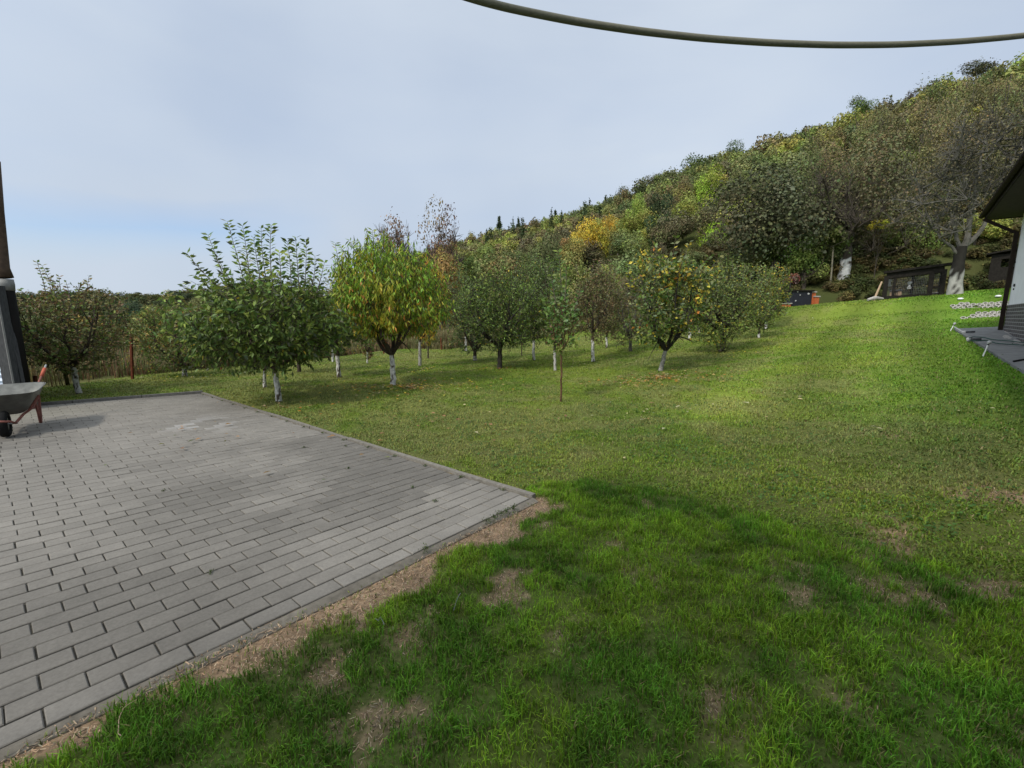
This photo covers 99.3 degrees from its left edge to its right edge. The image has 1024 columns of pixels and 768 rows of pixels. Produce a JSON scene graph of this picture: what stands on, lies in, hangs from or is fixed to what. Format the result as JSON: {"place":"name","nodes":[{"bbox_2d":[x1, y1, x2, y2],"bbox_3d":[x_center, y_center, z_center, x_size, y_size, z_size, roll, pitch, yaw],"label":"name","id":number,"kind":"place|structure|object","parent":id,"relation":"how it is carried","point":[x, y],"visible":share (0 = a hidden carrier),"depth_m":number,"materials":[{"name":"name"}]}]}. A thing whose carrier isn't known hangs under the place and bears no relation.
{"place":"outdoors","nodes":[
{"label":"outdoors","id":0,"kind":"place"},
{"bbox_2d":[0,394,528,748],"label":"pavement","id":1,"kind":"structure","parent":0,"point":[371,494],"depth_m":3.29,"materials":[{"name":"grey concrete"}]},
{"bbox_2d":[0,286,24,383],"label":"grey shed","id":2,"kind":"structure","parent":1,"relation":"on","point":[11,370],"depth_m":7.38,"materials":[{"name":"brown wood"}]},
{"bbox_2d":[0,162,30,382],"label":"utility pole","id":3,"kind":"object","parent":2,"relation":"attached to","point":[6,275],"visible":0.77,"depth_m":7.36,"materials":[{"name":"black metal"}]},
{"bbox_2d":[0,365,46,436],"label":"wheelbarrow","id":4,"kind":"object","parent":1,"relation":"on","point":[16,398],"visible":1,"depth_m":5.96,"materials":[{"name":"metal"}]},
{"bbox_2d":[161,394,517,573],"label":"joint weeds","id":5,"kind":"object","parent":1,"relation":"on","point":[427,547],"visible":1,"depth_m":3.56,"materials":[{"name":"green plant"}]},
{"bbox_2d":[0,115,1023,767],"bbox_3d":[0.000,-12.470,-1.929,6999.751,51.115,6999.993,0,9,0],"label":"ground","id":6,"kind":"structure","parent":0,"point":[550,681],"depth_m":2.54,"materials":[{"name":"green plant"}]},
{"bbox_2d":[17,260,136,393],"bbox_3d":[-9.490,-1.146,9.512,2.525,2.884,3.440,-3,9,-18],"label":"fruit tree","id":7,"kind":"object","parent":6,"relation":"on","point":[76,355],"visible":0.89,"depth_m":9.04,"materials":[{"name":"green plant"}]},
{"bbox_2d":[36,390,202,405],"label":"kerb","id":8,"kind":"structure","parent":6,"relation":"on","point":[115,398],"depth_m":8.50,"materials":[{"name":"concrete"}]},
{"bbox_2d":[98,298,146,331],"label":"woodland tree","id":9,"kind":"object","parent":6,"relation":"on","point":[134,306],"visible":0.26,"depth_m":39.31,"materials":[{"name":"green plant"}]},
{"bbox_2d":[129,334,133,378],"bbox_3d":[-10.299,-0.641,11.790,0.186,1.419,0.050,0,9,0],"label":"fence post","id":10,"kind":"object","parent":6,"relation":"on","point":[131,362],"visible":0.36,"depth_m":11.77,"materials":[{"name":"brown wood"}]},
{"bbox_2d":[127,304,167,336],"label":"woodland tree","id":11,"kind":"object","parent":6,"relation":"on","point":[147,307],"visible":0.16,"depth_m":36.95,"materials":[{"name":"green plant"}]},
{"bbox_2d":[160,289,176,326],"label":"woodland tree","id":12,"kind":"object","parent":6,"relation":"on","point":[168,296],"visible":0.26,"depth_m":25.41,"materials":[{"name":"green plant"}]},
{"bbox_2d":[117,291,229,376],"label":"fruit tree","id":13,"kind":"object","parent":6,"relation":"on","point":[182,365],"visible":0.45,"depth_m":11.73,"materials":[{"name":"green plant"}]},
{"bbox_2d":[161,298,225,330],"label":"woodland tree","id":14,"kind":"object","parent":6,"relation":"on","point":[194,304],"visible":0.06,"depth_m":35.39,"materials":[{"name":"green plant"}]},
{"bbox_2d":[16,283,409,366],"bbox_3d":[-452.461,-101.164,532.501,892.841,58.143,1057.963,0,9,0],"label":"valley scrub","id":15,"kind":"object","parent":6,"relation":"on","point":[144,299],"visible":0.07,"depth_m":358.62,"materials":[{"name":"green plant"}]},
{"bbox_2d":[152,219,360,401],"bbox_3d":[-4.629,-1.291,8.128,3.247,3.480,3.245,0,9,0],"label":"fruit tree","id":16,"kind":"object","parent":6,"relation":"on","point":[248,322],"visible":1,"depth_m":7.58,"materials":[{"name":"green plant"}]},
{"bbox_2d":[234,338,291,387],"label":"fruit tree","id":17,"kind":"object","parent":6,"relation":"on","point":[264,377],"visible":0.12,"depth_m":9.97,"materials":[{"name":"green plant"}]},
{"bbox_2d":[0,498,538,763],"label":"pavement edge","id":18,"kind":"object","parent":6,"relation":"on","point":[314,606],"visible":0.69,"depth_m":2.18,"materials":[{"name":"concrete"}]},
{"bbox_2d":[278,315,330,371],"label":"fruit tree","id":19,"kind":"object","parent":6,"relation":"on","point":[299,367],"visible":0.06,"depth_m":13.00,"materials":[{"name":"green plant"}]},
{"bbox_2d":[25,310,596,386],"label":"meadow weeds","id":20,"kind":"object","parent":6,"relation":"on","point":[124,363],"visible":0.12,"depth_m":13.64,"materials":[{"name":"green plant"}]},
{"bbox_2d":[296,278,330,306],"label":"woodland tree","id":21,"kind":"object","parent":6,"relation":"on","point":[313,289],"visible":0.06,"depth_m":46.65,"materials":[{"name":"green plant"}]},
{"bbox_2d":[321,290,368,377],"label":"fruit tree","id":22,"kind":"object","parent":6,"relation":"on","point":[346,342],"visible":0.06,"depth_m":11.62,"materials":[{"name":"green plant"}]},
{"bbox_2d":[323,269,378,310],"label":"woodland tree","id":23,"kind":"object","parent":6,"relation":"on","point":[328,282],"visible":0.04,"depth_m":43.78,"materials":[{"name":"green plant"}]},
{"bbox_2d":[358,335,377,363],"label":"fruit tree","id":24,"kind":"object","parent":6,"relation":"on","point":[364,346],"visible":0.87,"depth_m":15.43,"materials":[{"name":"green plant"}]},
{"bbox_2d":[201,392,535,498],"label":"side kerb","id":25,"kind":"structure","parent":6,"relation":"on","point":[522,492],"depth_m":4.96,"materials":[{"name":"concrete"}]},
{"bbox_2d":[327,227,455,384],"bbox_3d":[-2.850,-1.699,10.146,2.903,3.651,2.780,-7,11,-37],"label":"peach tree","id":26,"kind":"object","parent":6,"relation":"on","point":[366,294],"visible":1,"depth_m":9.49,"materials":[{"name":"green plant"}]},
{"bbox_2d":[369,206,414,307],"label":"woodland tree","id":27,"kind":"object","parent":6,"relation":"on","point":[398,238],"visible":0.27,"depth_m":41.75,"materials":[{"name":"brown plant"}]},
{"bbox_2d":[404,254,451,366],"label":"peach tree","id":28,"kind":"object","parent":6,"relation":"on","point":[432,333],"visible":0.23,"depth_m":13.72,"materials":[{"name":"green plant"}]},
{"bbox_2d":[422,327,437,357],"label":"fruit tree","id":29,"kind":"object","parent":6,"relation":"on","point":[428,336],"visible":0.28,"depth_m":16.80,"materials":[{"name":"green plant"}]},
{"bbox_2d":[410,194,465,329],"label":"woodland tree","id":30,"kind":"object","parent":6,"relation":"on","point":[451,251],"visible":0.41,"depth_m":44.03,"materials":[{"name":"brown plant"}]},
{"bbox_2d":[430,245,463,330],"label":"woodland tree","id":31,"kind":"object","parent":6,"relation":"on","point":[445,267],"visible":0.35,"depth_m":41.22,"materials":[{"name":"green plant"}]},
{"bbox_2d":[443,258,480,350],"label":"fruit tree","id":32,"kind":"object","parent":6,"relation":"on","point":[454,290],"visible":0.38,"depth_m":19.92,"materials":[{"name":"green plant"}]},
{"bbox_2d":[452,291,490,360],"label":"fruit tree","id":33,"kind":"object","parent":6,"relation":"on","point":[474,346],"visible":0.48,"depth_m":15.66,"materials":[{"name":"green plant"}]},
{"bbox_2d":[461,242,497,312],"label":"woodland tree","id":34,"kind":"object","parent":6,"relation":"on","point":[469,262],"visible":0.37,"depth_m":47.76,"materials":[{"name":"green plant"}]},
{"bbox_2d":[496,216,502,230],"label":"pine tree","id":35,"kind":"object","parent":6,"relation":"on","point":[499,225],"visible":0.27,"depth_m":143.33,"materials":[{"name":"green plant"}]},
{"bbox_2d":[453,261,547,368],"bbox_3d":[-0.279,-2.029,13.451,3.149,3.281,2.797,4,9,22],"label":"fruit tree","id":36,"kind":"object","parent":6,"relation":"on","point":[510,334],"visible":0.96,"depth_m":12.95,"materials":[{"name":"green plant"}]},
{"bbox_2d":[471,250,529,323],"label":"woodland tree","id":37,"kind":"object","parent":6,"relation":"on","point":[508,261],"visible":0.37,"depth_m":43.06,"materials":[{"name":"green plant"}]},
{"bbox_2d":[0,435,1023,767],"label":"dry clippings","id":38,"kind":"object","parent":6,"relation":"on","point":[232,667],"visible":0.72,"depth_m":2.21,"materials":[{"name":"beige plant"}]},
{"bbox_2d":[514,333,529,354],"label":"fruit tree","id":39,"kind":"object","parent":6,"relation":"on","point":[523,343],"visible":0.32,"depth_m":17.76,"materials":[{"name":"green plant"}]},
{"bbox_2d":[37,288,1023,586],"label":"lawn grass","id":40,"kind":"structure","parent":6,"relation":"on","point":[367,432],"depth_m":6.24,"materials":[{"name":"green plant"}]},
{"bbox_2d":[507,251,561,360],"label":"fruit tree","id":41,"kind":"object","parent":6,"relation":"on","point":[540,270],"visible":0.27,"depth_m":15.33,"materials":[{"name":"green plant"}]},
{"bbox_2d":[523,228,562,301],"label":"woodland tree","id":42,"kind":"object","parent":6,"relation":"on","point":[544,249],"visible":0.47,"depth_m":50.06,"materials":[{"name":"green plant"}]},
{"bbox_2d":[104,298,993,479],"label":"fallen leaves","id":43,"kind":"object","parent":6,"relation":"on","point":[411,385],"visible":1,"depth_m":9.58,"materials":[{"name":"brown plant"}]},
{"bbox_2d":[535,281,574,370],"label":"fruit tree","id":44,"kind":"object","parent":6,"relation":"on","point":[546,292],"visible":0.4,"depth_m":12.36,"materials":[{"name":"green plant"}]},
{"bbox_2d":[540,249,585,401],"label":"fruit tree","id":45,"kind":"object","parent":6,"relation":"on","point":[550,309],"visible":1,"depth_m":7.79,"materials":[{"name":"green plant"}]},
{"bbox_2d":[557,236,586,268],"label":"woodland tree","id":46,"kind":"object","parent":6,"relation":"on","point":[568,246],"visible":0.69,"depth_m":55.17,"materials":[{"name":"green plant"}]},
{"bbox_2d":[555,251,591,315],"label":"woodland tree","id":47,"kind":"object","parent":6,"relation":"on","point":[574,277],"visible":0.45,"depth_m":41.73,"materials":[{"name":"green plant"}]},
{"bbox_2d":[569,215,612,270],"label":"yellow tree","id":48,"kind":"object","parent":6,"relation":"on","point":[594,235],"visible":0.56,"depth_m":58.59,"materials":[{"name":"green plant"}]},
{"bbox_2d":[569,258,625,361],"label":"fruit tree","id":49,"kind":"object","parent":6,"relation":"on","point":[596,277],"visible":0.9,"depth_m":13.50,"materials":[{"name":"green plant"}]},
{"bbox_2d":[592,266,627,347],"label":"fruit tree","id":50,"kind":"object","parent":6,"relation":"on","point":[606,335],"visible":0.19,"depth_m":17.97,"materials":[{"name":"green plant"}]},
{"bbox_2d":[600,213,625,255],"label":"yellow tree","id":51,"kind":"object","parent":6,"relation":"on","point":[610,222],"visible":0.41,"depth_m":62.83,"materials":[{"name":"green plant"}]},
{"bbox_2d":[612,186,629,197],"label":"woodland tree","id":52,"kind":"object","parent":6,"relation":"on","point":[620,188],"visible":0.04,"depth_m":111.02,"materials":[{"name":"green plant"}]},
{"bbox_2d":[600,235,650,291],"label":"woodland tree","id":53,"kind":"object","parent":6,"relation":"on","point":[620,270],"visible":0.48,"depth_m":45.73,"materials":[{"name":"green plant"}]},
{"bbox_2d":[228,52,1023,326],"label":"hillside wood","id":54,"kind":"object","parent":6,"relation":"on","point":[923,112],"visible":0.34,"depth_m":60.05,"materials":[{"name":"green plant"}]},
{"bbox_2d":[598,269,658,350],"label":"fruit tree","id":55,"kind":"object","parent":6,"relation":"on","point":[627,330],"visible":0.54,"depth_m":15.61,"materials":[{"name":"green plant"}]},
{"bbox_2d":[626,189,648,230],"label":"lime green tree","id":56,"kind":"object","parent":6,"relation":"on","point":[637,204],"visible":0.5,"depth_m":68.19,"materials":[{"name":"green plant"}]},
{"bbox_2d":[639,173,659,184],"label":"woodland tree","id":57,"kind":"object","parent":6,"relation":"on","point":[651,179],"visible":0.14,"depth_m":107.55,"materials":[{"name":"green plant"}]},
{"bbox_2d":[644,189,675,251],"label":"tree","id":58,"kind":"object","parent":6,"relation":"on","point":[657,206],"visible":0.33,"depth_m":54.98,"materials":[{"name":"green plant"}]},
{"bbox_2d":[647,255,686,298],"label":"woodland tree","id":59,"kind":"object","parent":6,"relation":"on","point":[657,287],"visible":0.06,"depth_m":40.88,"materials":[{"name":"green plant"}]},
{"bbox_2d":[624,235,726,370],"bbox_3d":[3.890,-1.881,10.465,2.334,3.389,2.412,0,9,0],"label":"pear tree","id":60,"kind":"object","parent":6,"relation":"on","point":[680,270],"visible":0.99,"depth_m":10.18,"materials":[{"name":"green plant"}]},
{"bbox_2d":[670,179,694,205],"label":"woodland tree","id":61,"kind":"object","parent":6,"relation":"on","point":[678,189],"visible":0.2,"depth_m":65.43,"materials":[{"name":"green plant"}]},
{"bbox_2d":[676,152,700,172],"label":"woodland tree","id":62,"kind":"object","parent":6,"relation":"on","point":[688,159],"visible":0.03,"depth_m":105.87,"materials":[{"name":"green plant"}]},
{"bbox_2d":[677,290,706,337],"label":"fruit tree","id":63,"kind":"object","parent":6,"relation":"on","point":[689,335],"visible":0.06,"depth_m":18.33,"materials":[{"name":"green plant"}]},
{"bbox_2d":[696,268,723,326],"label":"fruit tree","id":64,"kind":"object","parent":6,"relation":"on","point":[712,309],"visible":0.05,"depth_m":23.16,"materials":[{"name":"green plant"}]},
{"bbox_2d":[694,160,726,217],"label":"lime green tree","id":65,"kind":"object","parent":6,"relation":"on","point":[704,188],"visible":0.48,"depth_m":56.23,"materials":[{"name":"green plant"}]},
{"bbox_2d":[695,219,726,246],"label":"lime green tree","id":66,"kind":"object","parent":6,"relation":"on","point":[703,236],"visible":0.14,"depth_m":49.99,"materials":[{"name":"green plant"}]},
{"bbox_2d":[673,254,777,351],"bbox_3d":[6.216,-2.342,12.916,2.507,2.955,2.617,-6,11,-36],"label":"fruit tree","id":67,"kind":"object","parent":6,"relation":"on","point":[722,325],"visible":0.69,"depth_m":12.67,"materials":[{"name":"green plant"}]},
{"bbox_2d":[444,187,1021,328],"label":"undergrowth","id":68,"kind":"object","parent":6,"relation":"on","point":[855,283],"visible":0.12,"depth_m":34.87,"materials":[{"name":"green plant"}]},
{"bbox_2d":[722,139,744,155],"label":"woodland tree","id":69,"kind":"object","parent":6,"relation":"on","point":[735,149],"visible":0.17,"depth_m":102.72,"materials":[{"name":"green plant"}]},
{"bbox_2d":[720,245,772,283],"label":"woodland tree","id":70,"kind":"object","parent":6,"relation":"on","point":[756,260],"visible":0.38,"depth_m":38.34,"materials":[{"name":"green plant"}]},
{"bbox_2d":[726,261,787,337],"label":"fruit tree","id":71,"kind":"object","parent":6,"relation":"on","point":[771,276],"visible":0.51,"depth_m":15.30,"materials":[{"name":"green plant"}]},
{"bbox_2d":[693,153,845,277],"bbox_3d":[20.779,-13.229,36.515,10.914,10.736,9.703,-3,9,-21],"label":"old tree","id":72,"kind":"object","parent":6,"relation":"on","point":[776,207],"visible":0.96,"depth_m":34.96,"materials":[{"name":"green plant"}]},
{"bbox_2d":[751,261,792,328],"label":"fruit tree","id":73,"kind":"object","parent":6,"relation":"on","point":[785,272],"visible":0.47,"depth_m":18.32,"materials":[{"name":"green plant"}]},
{"bbox_2d":[762,231,785,270],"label":"young tree","id":74,"kind":"object","parent":6,"relation":"on","point":[774,250],"visible":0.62,"depth_m":36.20,"materials":[{"name":"green plant"}]},
{"bbox_2d":[785,273,800,286],"bbox_3d":[23.169,-8.402,36.004,1.246,1.600,0.926,2,9,14],"label":"red bush","id":75,"kind":"object","parent":6,"relation":"on","point":[795,278],"visible":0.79,"depth_m":35.77,"materials":[{"name":"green plant"}]},
{"bbox_2d":[784,290,814,305],"bbox_3d":[15.614,-4.677,23.746,1.161,0.846,0.840,0,9,0],"label":"black cabinet","id":76,"kind":"object","parent":6,"relation":"on","point":[800,297],"visible":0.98,"depth_m":23.41,"materials":[{"name":"metal"}]},
{"bbox_2d":[777,234,830,288],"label":"woodland tree","id":77,"kind":"object","parent":6,"relation":"on","point":[807,262],"visible":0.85,"depth_m":35.65,"materials":[{"name":"green plant"}]},
{"bbox_2d":[790,232,825,286],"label":"young tree","id":78,"kind":"object","parent":6,"relation":"on","point":[813,247],"visible":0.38,"depth_m":35.22,"materials":[{"name":"green plant"}]},
{"bbox_2d":[813,296,820,303],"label":"terracotta block","id":79,"kind":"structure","parent":6,"relation":"on","point":[816,300],"depth_m":23.38,"materials":[{"name":"brick"}]},
{"bbox_2d":[817,223,853,284],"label":"young tree","id":80,"kind":"object","parent":6,"relation":"on","point":[836,235],"visible":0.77,"depth_m":34.95,"materials":[{"name":"green plant"}]},
{"bbox_2d":[844,95,881,120],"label":"woodland tree","id":81,"kind":"object","parent":6,"relation":"on","point":[864,106],"visible":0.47,"depth_m":90.88,"materials":[{"name":"green plant"}]},
{"bbox_2d":[795,128,942,280],"bbox_3d":[28.026,-14.427,35.588,11.351,11.956,10.247,0,9,0],"label":"old tree","id":82,"kind":"object","parent":6,"relation":"on","point":[851,212],"visible":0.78,"depth_m":34.05,"materials":[{"name":"green plant"}]},
{"bbox_2d":[866,219,889,277],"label":"woodland tree","id":83,"kind":"object","parent":6,"relation":"on","point":[886,222],"visible":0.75,"depth_m":34.65,"materials":[{"name":"green plant"}]},
{"bbox_2d":[890,289,901,295],"bbox_3d":[18.184,-4.321,20.623,0.452,0.326,0.348,7,11,39],"label":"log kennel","id":84,"kind":"object","parent":6,"relation":"on","point":[898,291],"visible":0.67,"depth_m":20.51,"materials":[{"name":"brown wood"}]},
{"bbox_2d":[875,211,950,254],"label":"woodland tree","id":85,"kind":"object","parent":6,"relation":"on","point":[895,238],"visible":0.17,"depth_m":35.85,"materials":[{"name":"green plant"}]},
{"bbox_2d":[881,262,951,299],"bbox_3d":[18.739,-4.649,20.233,2.322,1.798,1.500,7,11,39],"label":"wire pen","id":86,"kind":"object","parent":6,"relation":"on","point":[930,271],"visible":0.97,"depth_m":19.82,"materials":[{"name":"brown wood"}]},
{"bbox_2d":[902,80,933,99],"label":"woodland tree","id":87,"kind":"object","parent":6,"relation":"on","point":[911,95],"visible":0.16,"depth_m":85.45,"materials":[{"name":"green plant"}]},
{"bbox_2d":[860,73,1023,294],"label":"pollarded tree","id":88,"kind":"object","parent":6,"relation":"on","point":[968,185],"visible":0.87,"depth_m":17.93,"materials":[{"name":"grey plant"}]},
{"bbox_2d":[950,302,968,308],"bbox_3d":[16.622,-2.864,16.167,0.475,0.359,0.508,-9,12,-44],"label":"lattice paver","id":89,"kind":"object","parent":6,"relation":"on","point":[958,305],"visible":0.75,"depth_m":16.20,"materials":[{"name":"concrete"}]},
{"bbox_2d":[960,314,981,318],"bbox_3d":[15.380,-2.242,14.577,0.258,0.204,0.513,-8,12,-43],"label":"lattice paver","id":90,"kind":"object","parent":6,"relation":"on","point":[970,316],"visible":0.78,"depth_m":14.60,"materials":[{"name":"concrete"}]},
{"bbox_2d":[964,303,981,307],"bbox_3d":[16.801,-2.803,15.817,0.367,0.282,0.512,-8,12,-43],"label":"lattice paver","id":91,"kind":"object","parent":6,"relation":"on","point":[968,305],"visible":0.56,"depth_m":15.90,"materials":[{"name":"concrete"}]},
{"bbox_2d":[953,56,1000,82],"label":"woodland tree","id":92,"kind":"object","parent":6,"relation":"on","point":[979,68],"visible":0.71,"depth_m":77.65,"materials":[{"name":"green plant"}]},
{"bbox_2d":[974,312,996,317],"bbox_3d":[15.647,-2.254,14.371,0.367,0.282,0.511,-8,12,-42],"label":"lattice paver","id":93,"kind":"object","parent":6,"relation":"on","point":[985,315],"visible":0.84,"depth_m":14.41,"materials":[{"name":"concrete"}]},
{"bbox_2d":[979,302,997,307],"bbox_3d":[16.710,-2.699,15.223,0.475,0.359,0.513,-8,12,-42],"label":"lattice paver","id":94,"kind":"object","parent":6,"relation":"on","point":[986,305],"visible":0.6,"depth_m":15.30,"materials":[{"name":"concrete"}]},
{"bbox_2d":[954,326,1023,373],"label":"patio","id":95,"kind":"structure","parent":6,"relation":"on","point":[1010,353],"depth_m":9.04,"materials":[{"name":"concrete"}]},
{"bbox_2d":[966,337,981,341],"bbox_3d":[10.574,-1.010,9.970,0.248,0.107,0.109,8,12,41],"label":"pipe end","id":96,"kind":"object","parent":95,"relation":"on","point":[968,339],"visible":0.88,"depth_m":9.96,"materials":[{"name":"grey plastic"}]},
{"bbox_2d":[969,336,1023,345],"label":"garden hose","id":97,"kind":"object","parent":95,"relation":"on","point":[998,340],"visible":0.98,"depth_m":9.23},
{"bbox_2d":[979,152,1023,341],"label":"white house","id":98,"kind":"structure","parent":95,"relation":"on","point":[1006,201],"depth_m":10.16,"materials":[{"name":"white plaster"},{"name":"dark wood"}]},
{"bbox_2d":[1003,331,1023,344],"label":"cement stain","id":99,"kind":"object","parent":95,"relation":"on","point":[1007,336],"visible":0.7,"depth_m":9.77,"materials":[{"name":"concrete"}]},
{"bbox_2d":[989,311,1005,316],"bbox_3d":[15.860,-2.236,14.124,0.367,0.282,0.511,-8,12,-42],"label":"lattice paver","id":100,"kind":"object","parent":6,"relation":"on","point":[997,313],"visible":0.41,"depth_m":14.22,"materials":[{"name":"concrete"}]},
{"bbox_2d":[986,248,1017,288],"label":"dark shed","id":101,"kind":"structure","parent":6,"relation":"on","point":[997,271],"depth_m":30.67,"materials":[{"name":"brown wood"}]},
{"bbox_2d":[0,0,1023,295],"label":"sky","id":102,"kind":"structure","parent":0,"point":[130,130],"materials":[{"name":"blue"}]},
{"bbox_2d":[463,0,1023,48],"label":"overhead cable","id":103,"kind":"object","parent":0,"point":[565,19],"visible":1,"depth_m":1.70,"materials":[{"name":"black rubber"}]},
{"bbox_2d":[867,296,883,300],"bbox_3d":[17.133,-4.032,20.500,0.772,0.236,0.184,0,9,0],"label":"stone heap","id":104,"kind":"object","parent":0,"point":[875,298],"visible":0.98,"depth_m":20.45,"materials":[{"name":"white stone"}]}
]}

